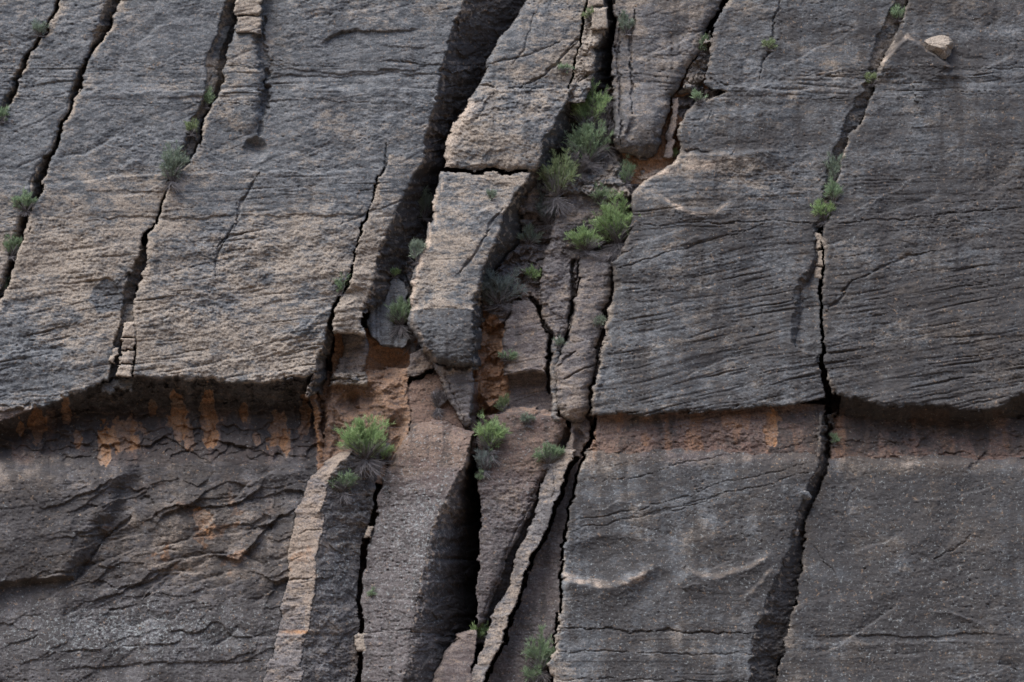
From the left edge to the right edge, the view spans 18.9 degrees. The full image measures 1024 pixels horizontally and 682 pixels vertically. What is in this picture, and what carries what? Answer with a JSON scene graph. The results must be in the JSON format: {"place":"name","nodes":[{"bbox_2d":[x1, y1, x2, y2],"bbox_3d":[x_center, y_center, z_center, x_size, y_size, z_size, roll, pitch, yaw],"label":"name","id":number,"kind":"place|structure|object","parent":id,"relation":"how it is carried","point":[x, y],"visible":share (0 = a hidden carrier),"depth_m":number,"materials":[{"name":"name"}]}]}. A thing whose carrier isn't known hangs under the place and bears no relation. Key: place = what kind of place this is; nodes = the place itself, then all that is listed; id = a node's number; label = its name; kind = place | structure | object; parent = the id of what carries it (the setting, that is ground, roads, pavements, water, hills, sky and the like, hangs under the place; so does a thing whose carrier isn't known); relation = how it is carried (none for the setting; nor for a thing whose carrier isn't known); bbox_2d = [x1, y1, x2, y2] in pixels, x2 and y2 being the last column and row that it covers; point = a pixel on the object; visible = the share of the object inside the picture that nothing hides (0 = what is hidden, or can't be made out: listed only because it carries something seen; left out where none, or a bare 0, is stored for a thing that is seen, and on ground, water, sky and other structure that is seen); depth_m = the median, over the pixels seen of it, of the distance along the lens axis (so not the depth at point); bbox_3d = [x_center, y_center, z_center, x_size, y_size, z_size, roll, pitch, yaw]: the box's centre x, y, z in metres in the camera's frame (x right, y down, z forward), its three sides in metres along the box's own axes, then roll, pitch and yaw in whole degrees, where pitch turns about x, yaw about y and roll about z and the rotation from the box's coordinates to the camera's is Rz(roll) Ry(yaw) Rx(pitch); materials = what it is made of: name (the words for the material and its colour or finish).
{"place":"outdoors","nodes":[
{"label":"outdoors","id":0,"kind":"place"},
{"bbox_2d":[0,0,1023,681],"bbox_3d":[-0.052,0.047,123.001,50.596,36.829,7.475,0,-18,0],"label":"cliff","id":1,"kind":"structure","parent":0,"point":[746,364],"depth_m":120.35,"materials":[{"name":"stone"}]},
{"bbox_2d":[0,104,9,123],"bbox_3d":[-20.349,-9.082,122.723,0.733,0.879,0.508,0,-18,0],"label":"shrub","id":2,"kind":"object","parent":1,"relation":"on","point":[3,114],"visible":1,"depth_m":122.66,"materials":[{"name":"green plant"}]},
{"bbox_2d":[0,276,10,295],"bbox_3d":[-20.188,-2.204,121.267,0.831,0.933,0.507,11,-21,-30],"label":"shrub","id":3,"kind":"object","parent":1,"relation":"on","point":[4,288],"visible":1,"depth_m":121.24,"materials":[{"name":"green plant"}]},
{"bbox_2d":[2,234,22,260],"bbox_3d":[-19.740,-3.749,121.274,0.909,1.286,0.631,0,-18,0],"label":"shrub","id":4,"kind":"object","parent":1,"relation":"on","point":[12,248],"visible":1,"depth_m":121.20,"materials":[{"name":"green plant"}]},
{"bbox_2d":[10,185,36,216],"bbox_3d":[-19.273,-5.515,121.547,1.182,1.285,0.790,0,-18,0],"label":"shrub","id":5,"kind":"object","parent":1,"relation":"on","point":[25,206],"visible":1,"depth_m":121.49,"materials":[{"name":"green plant"}]},
{"bbox_2d":[31,19,49,36],"bbox_3d":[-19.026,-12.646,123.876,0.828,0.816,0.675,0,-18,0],"label":"shrub","id":6,"kind":"object","parent":1,"relation":"on","point":[39,29],"visible":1,"depth_m":123.81,"materials":[{"name":"green plant"}]},
{"bbox_2d":[108,347,118,364],"bbox_3d":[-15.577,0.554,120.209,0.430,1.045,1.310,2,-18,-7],"label":"wedged stone","id":7,"kind":"object","parent":1,"relation":"on","point":[115,353],"visible":1,"depth_m":119.63,"materials":[{"name":"stone"}]},
{"bbox_2d":[115,363,133,377],"bbox_3d":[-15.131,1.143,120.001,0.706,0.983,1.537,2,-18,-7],"label":"wedged stone","id":8,"kind":"object","parent":1,"relation":"on","point":[124,370],"visible":1,"depth_m":119.30,"materials":[{"name":"stone"}]},
{"bbox_2d":[118,350,134,364],"bbox_3d":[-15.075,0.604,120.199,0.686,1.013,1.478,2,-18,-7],"label":"wedged stone","id":9,"kind":"object","parent":8,"relation":"on","point":[127,357],"visible":1,"depth_m":119.56,"materials":[{"name":"stone"}]},
{"bbox_2d":[119,338,135,350],"bbox_3d":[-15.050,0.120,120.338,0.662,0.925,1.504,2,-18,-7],"label":"wedged stone","id":10,"kind":"object","parent":9,"relation":"on","point":[128,343],"visible":1,"depth_m":119.65,"materials":[{"name":"stone"}]},
{"bbox_2d":[121,321,135,337],"bbox_3d":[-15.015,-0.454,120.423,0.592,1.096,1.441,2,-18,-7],"label":"wedged stone","id":11,"kind":"object","parent":1,"relation":"on","point":[129,330],"visible":1,"depth_m":119.74,"materials":[{"name":"stone"}]},
{"bbox_2d":[158,140,189,192],"bbox_3d":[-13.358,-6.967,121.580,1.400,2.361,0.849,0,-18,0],"label":"shrub","id":12,"kind":"object","parent":1,"relation":"attached to","point":[173,164],"visible":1,"depth_m":121.50,"materials":[{"name":"green plant"}]},
{"bbox_2d":[182,119,197,136],"bbox_3d":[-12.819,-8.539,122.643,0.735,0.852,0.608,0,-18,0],"label":"shrub","id":13,"kind":"object","parent":1,"relation":"on","point":[191,128],"visible":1,"depth_m":122.60,"materials":[{"name":"green plant"}]},
{"bbox_2d":[200,85,214,109],"bbox_3d":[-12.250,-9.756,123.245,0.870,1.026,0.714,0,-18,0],"label":"shrub","id":14,"kind":"object","parent":1,"relation":"on","point":[207,102],"visible":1,"depth_m":123.16,"materials":[{"name":"green plant"}]},
{"bbox_2d":[235,15,262,35],"bbox_3d":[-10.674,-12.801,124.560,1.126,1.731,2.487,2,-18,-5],"label":"wedged stone","id":15,"kind":"object","parent":1,"relation":"on","point":[248,24],"visible":1,"depth_m":123.36,"materials":[{"name":"stone"}]},
{"bbox_2d":[233,0,262,15],"bbox_3d":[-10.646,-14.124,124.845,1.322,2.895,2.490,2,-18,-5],"label":"wedged stone","id":16,"kind":"object","parent":15,"relation":"on","point":[248,7],"visible":1,"depth_m":123.51,"materials":[{"name":"stone"}]},
{"bbox_2d":[263,442,390,681],"bbox_3d":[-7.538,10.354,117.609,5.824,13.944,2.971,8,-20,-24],"label":"rock pillar","id":17,"kind":"object","parent":1,"relation":"on","point":[320,625],"visible":1,"depth_m":117.37,"materials":[{"name":"stone"}]},
{"bbox_2d":[328,469,359,505],"bbox_3d":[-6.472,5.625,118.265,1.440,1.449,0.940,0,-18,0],"label":"shrub","id":18,"kind":"object","parent":17,"relation":"on","point":[343,485],"visible":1,"depth_m":118.23,"materials":[{"name":"green plant"}]},
{"bbox_2d":[332,414,395,481],"bbox_3d":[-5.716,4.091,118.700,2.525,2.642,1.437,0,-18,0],"label":"shrub","id":19,"kind":"object","parent":17,"relation":"on","point":[362,443],"visible":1,"depth_m":118.65,"materials":[{"name":"green plant"}]},
{"bbox_2d":[332,272,349,295],"bbox_3d":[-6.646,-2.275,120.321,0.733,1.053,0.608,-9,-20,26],"label":"shrub","id":20,"kind":"object","parent":1,"relation":"on","point":[338,284],"visible":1,"depth_m":120.31,"materials":[{"name":"green plant"}]},
{"bbox_2d":[350,377,359,382],"bbox_3d":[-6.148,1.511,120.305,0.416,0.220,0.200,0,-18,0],"label":"loose stone","id":21,"kind":"object","parent":1,"relation":"on","point":[355,379],"visible":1,"depth_m":120.24,"materials":[{"name":"stone"}]},
{"bbox_2d":[366,278,408,348],"bbox_3d":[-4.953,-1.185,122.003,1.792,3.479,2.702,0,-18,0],"label":"rock flake","id":22,"kind":"object","parent":1,"relation":"on","point":[378,323],"visible":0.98,"depth_m":121.24,"materials":[{"name":"stone"}]},
{"bbox_2d":[390,267,401,277],"bbox_3d":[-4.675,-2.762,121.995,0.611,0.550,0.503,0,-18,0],"label":"shrub","id":23,"kind":"object","parent":22,"relation":"on","point":[395,272],"visible":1,"depth_m":122.01,"materials":[{"name":"green plant"}]},
{"bbox_2d":[383,295,414,340],"bbox_3d":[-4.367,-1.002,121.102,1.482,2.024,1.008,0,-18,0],"label":"shrub","id":24,"kind":"object","parent":1,"relation":"on","point":[398,313],"visible":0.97,"depth_m":121.05,"materials":[{"name":"green plant"}]},
{"bbox_2d":[403,323,417,354],"bbox_3d":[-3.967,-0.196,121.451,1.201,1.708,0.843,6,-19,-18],"label":"shrub","id":25,"kind":"object","parent":1,"relation":"on","point":[411,340],"visible":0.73,"depth_m":121.34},
{"bbox_2d":[360,418,481,681],"bbox_3d":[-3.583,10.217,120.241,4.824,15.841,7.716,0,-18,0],"label":"rock pillar","id":26,"kind":"object","parent":1,"relation":"attached to","point":[420,574],"visible":0.98,"depth_m":118.01,"materials":[{"name":"stone"}]},
{"bbox_2d":[353,632,364,651],"bbox_3d":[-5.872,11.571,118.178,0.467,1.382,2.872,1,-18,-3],"label":"wedged stone","id":27,"kind":"object","parent":26,"relation":"on","point":[359,643],"visible":1,"depth_m":116.83,"materials":[{"name":"stone"}]},
{"bbox_2d":[363,525,373,538],"bbox_3d":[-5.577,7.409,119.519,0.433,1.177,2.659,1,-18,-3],"label":"wedged stone","id":28,"kind":"object","parent":26,"relation":"on","point":[368,532],"visible":0.98,"depth_m":118.21,"materials":[{"name":"stone"}]},
{"bbox_2d":[365,586,377,597],"bbox_3d":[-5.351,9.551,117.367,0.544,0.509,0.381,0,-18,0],"label":"shrub","id":29,"kind":"object","parent":26,"relation":"on","point":[370,592],"visible":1,"depth_m":117.32,"materials":[{"name":"green plant"}]},
{"bbox_2d":[377,442,395,462],"bbox_3d":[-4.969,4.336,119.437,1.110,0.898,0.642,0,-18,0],"label":"shrub","id":30,"kind":"object","parent":26,"relation":"on","point":[385,457],"visible":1,"depth_m":119.33,"materials":[{"name":"green plant"}]},
{"bbox_2d":[429,387,447,419],"bbox_3d":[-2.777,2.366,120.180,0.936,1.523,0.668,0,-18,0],"label":"shrub","id":31,"kind":"object","parent":26,"relation":"on","point":[439,398],"visible":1,"depth_m":120.13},
{"bbox_2d":[431,629,476,681],"bbox_3d":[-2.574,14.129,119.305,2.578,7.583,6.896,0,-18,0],"label":"rock block","id":32,"kind":"object","parent":1,"relation":"attached to","point":[457,661],"visible":0.98,"depth_m":116.67,"materials":[{"name":"stone"}]},
{"bbox_2d":[407,169,530,428],"bbox_3d":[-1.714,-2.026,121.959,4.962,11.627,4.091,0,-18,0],"label":"rock pillar","id":33,"kind":"object","parent":1,"relation":"attached to","point":[464,228],"visible":1,"depth_m":120.41,"materials":[{"name":"stone"}]},
{"bbox_2d":[408,238,426,265],"bbox_3d":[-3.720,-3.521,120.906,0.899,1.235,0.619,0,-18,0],"label":"shrub","id":34,"kind":"object","parent":33,"relation":"on","point":[417,250],"visible":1,"depth_m":120.88,"materials":[{"name":"green plant"}]},
{"bbox_2d":[418,185,434,221],"bbox_3d":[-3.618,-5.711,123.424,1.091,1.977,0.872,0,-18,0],"label":"shrub","id":35,"kind":"object","parent":33,"relation":"on","point":[424,202],"visible":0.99,"depth_m":123.31,"materials":[{"name":"green plant"}]},
{"bbox_2d":[486,188,497,199],"bbox_3d":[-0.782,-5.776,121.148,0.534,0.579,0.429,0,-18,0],"label":"shrub","id":36,"kind":"object","parent":33,"relation":"on","point":[492,194],"visible":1,"depth_m":121.12,"materials":[{"name":"green plant"}]},
{"bbox_2d":[469,620,488,642],"bbox_3d":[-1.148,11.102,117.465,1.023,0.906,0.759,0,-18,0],"label":"shrub","id":37,"kind":"object","parent":1,"relation":"on","point":[482,633],"visible":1,"depth_m":117.43,"materials":[{"name":"green plant"}]},
{"bbox_2d":[475,470,485,481],"bbox_3d":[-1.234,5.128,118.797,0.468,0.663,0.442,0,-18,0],"label":"shrub","id":38,"kind":"object","parent":1,"relation":"on","point":[480,477],"visible":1,"depth_m":118.72,"materials":[{"name":"green plant"}]},
{"bbox_2d":[472,445,497,478],"bbox_3d":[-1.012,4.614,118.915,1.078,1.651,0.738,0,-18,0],"label":"shrub","id":39,"kind":"object","parent":1,"relation":"on","point":[481,459],"visible":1,"depth_m":118.83,"materials":[{"name":"grey plant"}]},
{"bbox_2d":[472,411,512,466],"bbox_3d":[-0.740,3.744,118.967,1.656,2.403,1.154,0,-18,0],"label":"shrub","id":40,"kind":"object","parent":1,"relation":"on","point":[490,434],"visible":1,"depth_m":118.98,"materials":[{"name":"green plant"}]},
{"bbox_2d":[494,394,510,413],"bbox_3d":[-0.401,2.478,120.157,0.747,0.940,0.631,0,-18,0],"label":"shrub","id":41,"kind":"object","parent":1,"relation":"on","point":[501,403],"visible":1,"depth_m":120.11,"materials":[{"name":"green plant"}]},
{"bbox_2d":[480,264,526,311],"bbox_3d":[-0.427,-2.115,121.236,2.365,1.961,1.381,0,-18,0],"label":"shrub","id":42,"kind":"object","parent":1,"relation":"on","point":[495,291],"visible":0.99,"depth_m":121.11,"materials":[{"name":"blue plant"}]},
{"bbox_2d":[498,348,518,361],"bbox_3d":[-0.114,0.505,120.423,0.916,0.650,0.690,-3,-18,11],"label":"shrub","id":43,"kind":"object","parent":1,"relation":"on","point":[512,355],"visible":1,"depth_m":120.39,"materials":[{"name":"green plant"}]},
{"bbox_2d":[471,449,575,681],"bbox_3d":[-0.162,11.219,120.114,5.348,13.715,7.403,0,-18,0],"label":"rock rib","id":44,"kind":"object","parent":1,"relation":"attached to","point":[550,491],"visible":0.98,"depth_m":117.74,"materials":[{"name":"stone"}]},
{"bbox_2d":[530,441,565,469],"bbox_3d":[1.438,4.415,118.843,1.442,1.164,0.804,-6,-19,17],"label":"shrub","id":45,"kind":"object","parent":44,"relation":"on","point":[551,455],"visible":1,"depth_m":118.82,"materials":[{"name":"green plant"}]},
{"bbox_2d":[519,410,536,429],"bbox_3d":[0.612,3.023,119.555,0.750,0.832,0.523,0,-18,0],"label":"shrub","id":46,"kind":"object","parent":1,"relation":"on","point":[527,420],"visible":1,"depth_m":119.51,"materials":[{"name":"green plant"}]},
{"bbox_2d":[516,222,543,250],"bbox_3d":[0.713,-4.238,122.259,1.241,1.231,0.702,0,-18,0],"label":"shrub","id":47,"kind":"object","parent":1,"relation":"on","point":[529,235],"visible":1,"depth_m":122.23,"materials":[{"name":"green plant"}]},
{"bbox_2d":[518,184,541,214],"bbox_3d":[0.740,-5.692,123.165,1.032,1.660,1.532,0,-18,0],"label":"boulder","id":48,"kind":"object","parent":1,"relation":"on","point":[528,205],"visible":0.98,"depth_m":122.53,"materials":[{"name":"stone"}]},
{"bbox_2d":[521,263,541,283],"bbox_3d":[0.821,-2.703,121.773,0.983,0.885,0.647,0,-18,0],"label":"shrub","id":49,"kind":"object","parent":1,"relation":"on","point":[533,277],"visible":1,"depth_m":121.68,"materials":[{"name":"green plant"}]},
{"bbox_2d":[521,663,544,681],"bbox_3d":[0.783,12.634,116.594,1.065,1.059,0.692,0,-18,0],"label":"shrub","id":50,"kind":"object","parent":1,"relation":"on","point":[528,674],"visible":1,"depth_m":116.54,"materials":[{"name":"green plant"}]},
{"bbox_2d":[520,624,555,681],"bbox_3d":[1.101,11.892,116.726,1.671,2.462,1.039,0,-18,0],"label":"shrub","id":51,"kind":"object","parent":1,"relation":"on","point":[543,652],"visible":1,"depth_m":116.67,"materials":[{"name":"green plant"}]},
{"bbox_2d":[532,181,560,232],"bbox_3d":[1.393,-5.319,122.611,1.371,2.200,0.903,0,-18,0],"label":"shrub","id":52,"kind":"object","parent":1,"relation":"on","point":[546,222],"visible":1,"depth_m":122.52,"materials":[{"name":"plant"}]},
{"bbox_2d":[536,147,580,216],"bbox_3d":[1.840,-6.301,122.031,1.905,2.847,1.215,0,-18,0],"label":"shrub","id":53,"kind":"object","parent":1,"relation":"on","point":[557,179],"visible":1,"depth_m":121.98,"materials":[{"name":"green plant"}]},
{"bbox_2d":[557,62,574,72],"bbox_3d":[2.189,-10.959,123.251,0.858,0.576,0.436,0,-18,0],"label":"shrub","id":54,"kind":"object","parent":1,"relation":"on","point":[564,68],"visible":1,"depth_m":123.20,"materials":[{"name":"green plant"}]},
{"bbox_2d":[568,151,592,183],"bbox_3d":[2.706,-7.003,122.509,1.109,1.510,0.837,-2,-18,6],"label":"shrub","id":55,"kind":"object","parent":1,"relation":"on","point":[583,165],"visible":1,"depth_m":122.49,"materials":[{"name":"grey plant"}]},
{"bbox_2d":[554,249,616,422],"bbox_3d":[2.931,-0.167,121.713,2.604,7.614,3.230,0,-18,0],"label":"rock pillar","id":56,"kind":"object","parent":1,"relation":"on","point":[574,368],"visible":0.99,"depth_m":120.40,"materials":[{"name":"stone"}]},
{"bbox_2d":[551,334,567,349],"bbox_3d":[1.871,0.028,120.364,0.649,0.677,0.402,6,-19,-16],"label":"shrub","id":57,"kind":"object","parent":56,"relation":"on","point":[559,342],"visible":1,"depth_m":120.39,"materials":[{"name":"green plant"}]},
{"bbox_2d":[563,222,604,257],"bbox_3d":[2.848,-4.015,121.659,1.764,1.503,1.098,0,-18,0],"label":"shrub","id":58,"kind":"object","parent":56,"relation":"on","point":[583,240],"visible":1,"depth_m":121.59,"materials":[{"name":"green plant"}]},
{"bbox_2d":[591,314,606,328],"bbox_3d":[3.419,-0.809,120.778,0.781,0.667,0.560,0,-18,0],"label":"shrub","id":59,"kind":"object","parent":56,"relation":"on","point":[600,322],"visible":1,"depth_m":120.73,"materials":[{"name":"green plant"}]},
{"bbox_2d":[581,7,592,20],"bbox_3d":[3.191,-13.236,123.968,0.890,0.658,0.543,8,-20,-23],"label":"shrub","id":60,"kind":"object","parent":1,"relation":"on","point":[587,15],"visible":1,"depth_m":123.89,"materials":[{"name":"green plant"}]},
{"bbox_2d":[561,119,613,173],"bbox_3d":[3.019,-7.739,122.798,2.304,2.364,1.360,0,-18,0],"label":"shrub","id":61,"kind":"object","parent":1,"relation":"on","point":[587,143],"visible":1,"depth_m":122.74,"materials":[{"name":"green plant"}]},
{"bbox_2d":[568,75,613,133],"bbox_3d":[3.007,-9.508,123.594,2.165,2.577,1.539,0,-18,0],"label":"shrub","id":62,"kind":"object","parent":1,"relation":"on","point":[582,109],"visible":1,"depth_m":123.40,"materials":[{"name":"green plant"}]},
{"bbox_2d":[587,0,604,8],"bbox_3d":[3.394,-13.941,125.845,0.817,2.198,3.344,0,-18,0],"label":"wedged stone","id":63,"kind":"object","parent":1,"relation":"on","point":[594,3],"visible":1,"depth_m":124.03,"materials":[{"name":"stone"}]},
{"bbox_2d":[578,99,620,169],"bbox_3d":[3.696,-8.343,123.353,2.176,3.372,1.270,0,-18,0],"label":"shrub","id":64,"kind":"object","parent":1,"relation":"on","point":[608,117],"visible":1,"depth_m":123.34,"materials":[{"name":"green plant"}]},
{"bbox_2d":[591,7,607,30],"bbox_3d":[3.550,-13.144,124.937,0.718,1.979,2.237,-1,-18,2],"label":"wedged stone","id":65,"kind":"object","parent":1,"relation":"on","point":[599,20],"visible":1,"depth_m":123.76,"materials":[{"name":"stone"}]},
{"bbox_2d":[588,180,613,205],"bbox_3d":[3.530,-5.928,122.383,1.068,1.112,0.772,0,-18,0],"label":"shrub","id":66,"kind":"object","parent":1,"relation":"on","point":[602,194],"visible":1,"depth_m":122.29,"materials":[{"name":"green plant"}]},
{"bbox_2d":[603,321,607,335],"bbox_3d":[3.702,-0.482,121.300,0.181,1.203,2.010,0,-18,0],"label":"wedged stone","id":67,"kind":"object","parent":1,"relation":"on","point":[605,328],"visible":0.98,"depth_m":120.62,"materials":[{"name":"stone"}]},
{"bbox_2d":[588,188,640,265],"bbox_3d":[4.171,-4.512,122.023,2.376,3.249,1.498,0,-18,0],"label":"shrub","id":68,"kind":"object","parent":1,"relation":"on","point":[614,224],"visible":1,"depth_m":121.95,"materials":[{"name":"green plant"}]},
{"bbox_2d":[614,179,622,185],"bbox_3d":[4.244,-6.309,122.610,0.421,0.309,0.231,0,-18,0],"label":"loose stone","id":69,"kind":"object","parent":1,"relation":"on","point":[617,182],"visible":1,"depth_m":122.52,"materials":[{"name":"stone"}]},
{"bbox_2d":[617,153,635,187],"bbox_3d":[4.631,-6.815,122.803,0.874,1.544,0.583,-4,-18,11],"label":"shrub","id":70,"kind":"object","parent":1,"relation":"on","point":[627,173],"visible":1,"depth_m":122.74,"materials":[{"name":"green plant"}]},
{"bbox_2d":[610,0,722,159],"bbox_3d":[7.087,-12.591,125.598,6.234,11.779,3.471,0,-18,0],"label":"rock block","id":71,"kind":"object","parent":1,"relation":"attached to","point":[655,54],"visible":0.99,"depth_m":123.82,"materials":[{"name":"stone"}]},
{"bbox_2d":[616,9,635,35],"bbox_3d":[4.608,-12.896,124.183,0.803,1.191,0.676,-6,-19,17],"label":"shrub","id":72,"kind":"object","parent":71,"relation":"on","point":[625,25],"visible":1,"depth_m":124.14,"materials":[{"name":"green plant"}]},
{"bbox_2d":[672,148,678,158],"bbox_3d":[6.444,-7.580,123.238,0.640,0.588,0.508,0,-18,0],"label":"shrub","id":73,"kind":"object","parent":1,"relation":"on","point":[675,153],"visible":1,"depth_m":123.16,"materials":[{"name":"green plant"}]},
{"bbox_2d":[685,84,692,89],"bbox_3d":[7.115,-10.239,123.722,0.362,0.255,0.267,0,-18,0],"label":"loose stone","id":74,"kind":"object","parent":1,"relation":"on","point":[689,86],"visible":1,"depth_m":123.63,"materials":[{"name":"stone"}]},
{"bbox_2d":[689,88,708,104],"bbox_3d":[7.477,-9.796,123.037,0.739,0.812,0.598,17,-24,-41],"label":"shrub","id":75,"kind":"object","parent":1,"relation":"on","point":[697,97],"visible":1,"depth_m":122.94,"materials":[{"name":"green plant"}]},
{"bbox_2d":[698,33,709,55],"bbox_3d":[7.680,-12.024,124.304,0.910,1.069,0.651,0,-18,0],"label":"shrub","id":76,"kind":"object","parent":1,"relation":"on","point":[701,48],"visible":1,"depth_m":124.24,"materials":[{"name":"green plant"}]},
{"bbox_2d":[761,38,776,51],"bbox_3d":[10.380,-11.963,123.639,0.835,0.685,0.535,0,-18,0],"label":"shrub","id":77,"kind":"object","parent":1,"relation":"on","point":[770,43],"visible":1,"depth_m":123.56,"materials":[{"name":"green plant"}]},
{"bbox_2d":[793,528,798,535],"bbox_3d":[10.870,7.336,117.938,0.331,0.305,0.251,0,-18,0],"label":"loose stone","id":78,"kind":"object","parent":1,"relation":"on","point":[796,532],"visible":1,"depth_m":117.84,"materials":[{"name":"stone"}]},
{"bbox_2d":[800,490,811,499],"bbox_3d":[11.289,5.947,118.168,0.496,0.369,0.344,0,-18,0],"label":"loose stone","id":79,"kind":"object","parent":1,"relation":"on","point":[805,495],"visible":1,"depth_m":118.07,"materials":[{"name":"stone"}]},
{"bbox_2d":[814,266,823,279],"bbox_3d":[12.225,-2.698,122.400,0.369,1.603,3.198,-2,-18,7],"label":"wedged stone","id":80,"kind":"object","parent":1,"relation":"on","point":[818,272],"visible":0.98,"depth_m":120.93,"materials":[{"name":"stone"}]},
{"bbox_2d":[815,249,823,267],"bbox_3d":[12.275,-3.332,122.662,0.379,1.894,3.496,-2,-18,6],"label":"wedged stone","id":81,"kind":"object","parent":80,"relation":"on","point":[820,260],"visible":0.99,"depth_m":121.07,"materials":[{"name":"stone"}]},
{"bbox_2d":[814,232,822,249],"bbox_3d":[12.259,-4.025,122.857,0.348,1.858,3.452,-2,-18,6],"label":"wedged stone","id":82,"kind":"object","parent":81,"relation":"on","point":[819,237],"visible":0.94,"depth_m":121.27,"materials":[{"name":"stone"}]},
{"bbox_2d":[810,197,836,226],"bbox_3d":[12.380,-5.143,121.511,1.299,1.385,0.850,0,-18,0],"label":"shrub","id":83,"kind":"object","parent":1,"relation":"on","point":[822,212],"visible":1,"depth_m":121.44,"materials":[{"name":"green plant"}]},
{"bbox_2d":[823,176,844,205],"bbox_3d":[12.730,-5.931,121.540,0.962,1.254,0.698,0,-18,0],"label":"shrub","id":84,"kind":"object","parent":1,"relation":"on","point":[834,191],"visible":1,"depth_m":121.47,"materials":[{"name":"green plant"}]},
{"bbox_2d":[824,151,846,183],"bbox_3d":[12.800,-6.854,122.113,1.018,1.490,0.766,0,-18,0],"label":"shrub","id":85,"kind":"object","parent":1,"relation":"on","point":[833,167],"visible":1,"depth_m":122.04,"materials":[{"name":"green plant"}]},
{"bbox_2d":[829,432,842,445],"bbox_3d":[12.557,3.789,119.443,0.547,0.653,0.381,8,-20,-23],"label":"shrub","id":86,"kind":"object","parent":1,"relation":"on","point":[836,439],"visible":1,"depth_m":119.41,"materials":[{"name":"green plant"}]},
{"bbox_2d":[862,71,880,86],"bbox_3d":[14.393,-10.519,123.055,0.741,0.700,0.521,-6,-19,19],"label":"shrub","id":87,"kind":"object","parent":1,"relation":"on","point":[872,78],"visible":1,"depth_m":123.07,"materials":[{"name":"green plant"}]},
{"bbox_2d":[889,4,904,22],"bbox_3d":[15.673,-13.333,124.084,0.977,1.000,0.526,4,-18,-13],"label":"shrub","id":88,"kind":"object","parent":1,"relation":"on","point":[897,13],"visible":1,"depth_m":124.01,"materials":[{"name":"green plant"}]},
{"bbox_2d":[924,35,953,58],"bbox_3d":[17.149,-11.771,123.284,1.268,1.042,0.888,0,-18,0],"label":"boulder","id":89,"kind":"object","parent":1,"relation":"on","point":[941,46],"visible":1,"depth_m":123.07,"materials":[{"name":"stone"}]}
]}

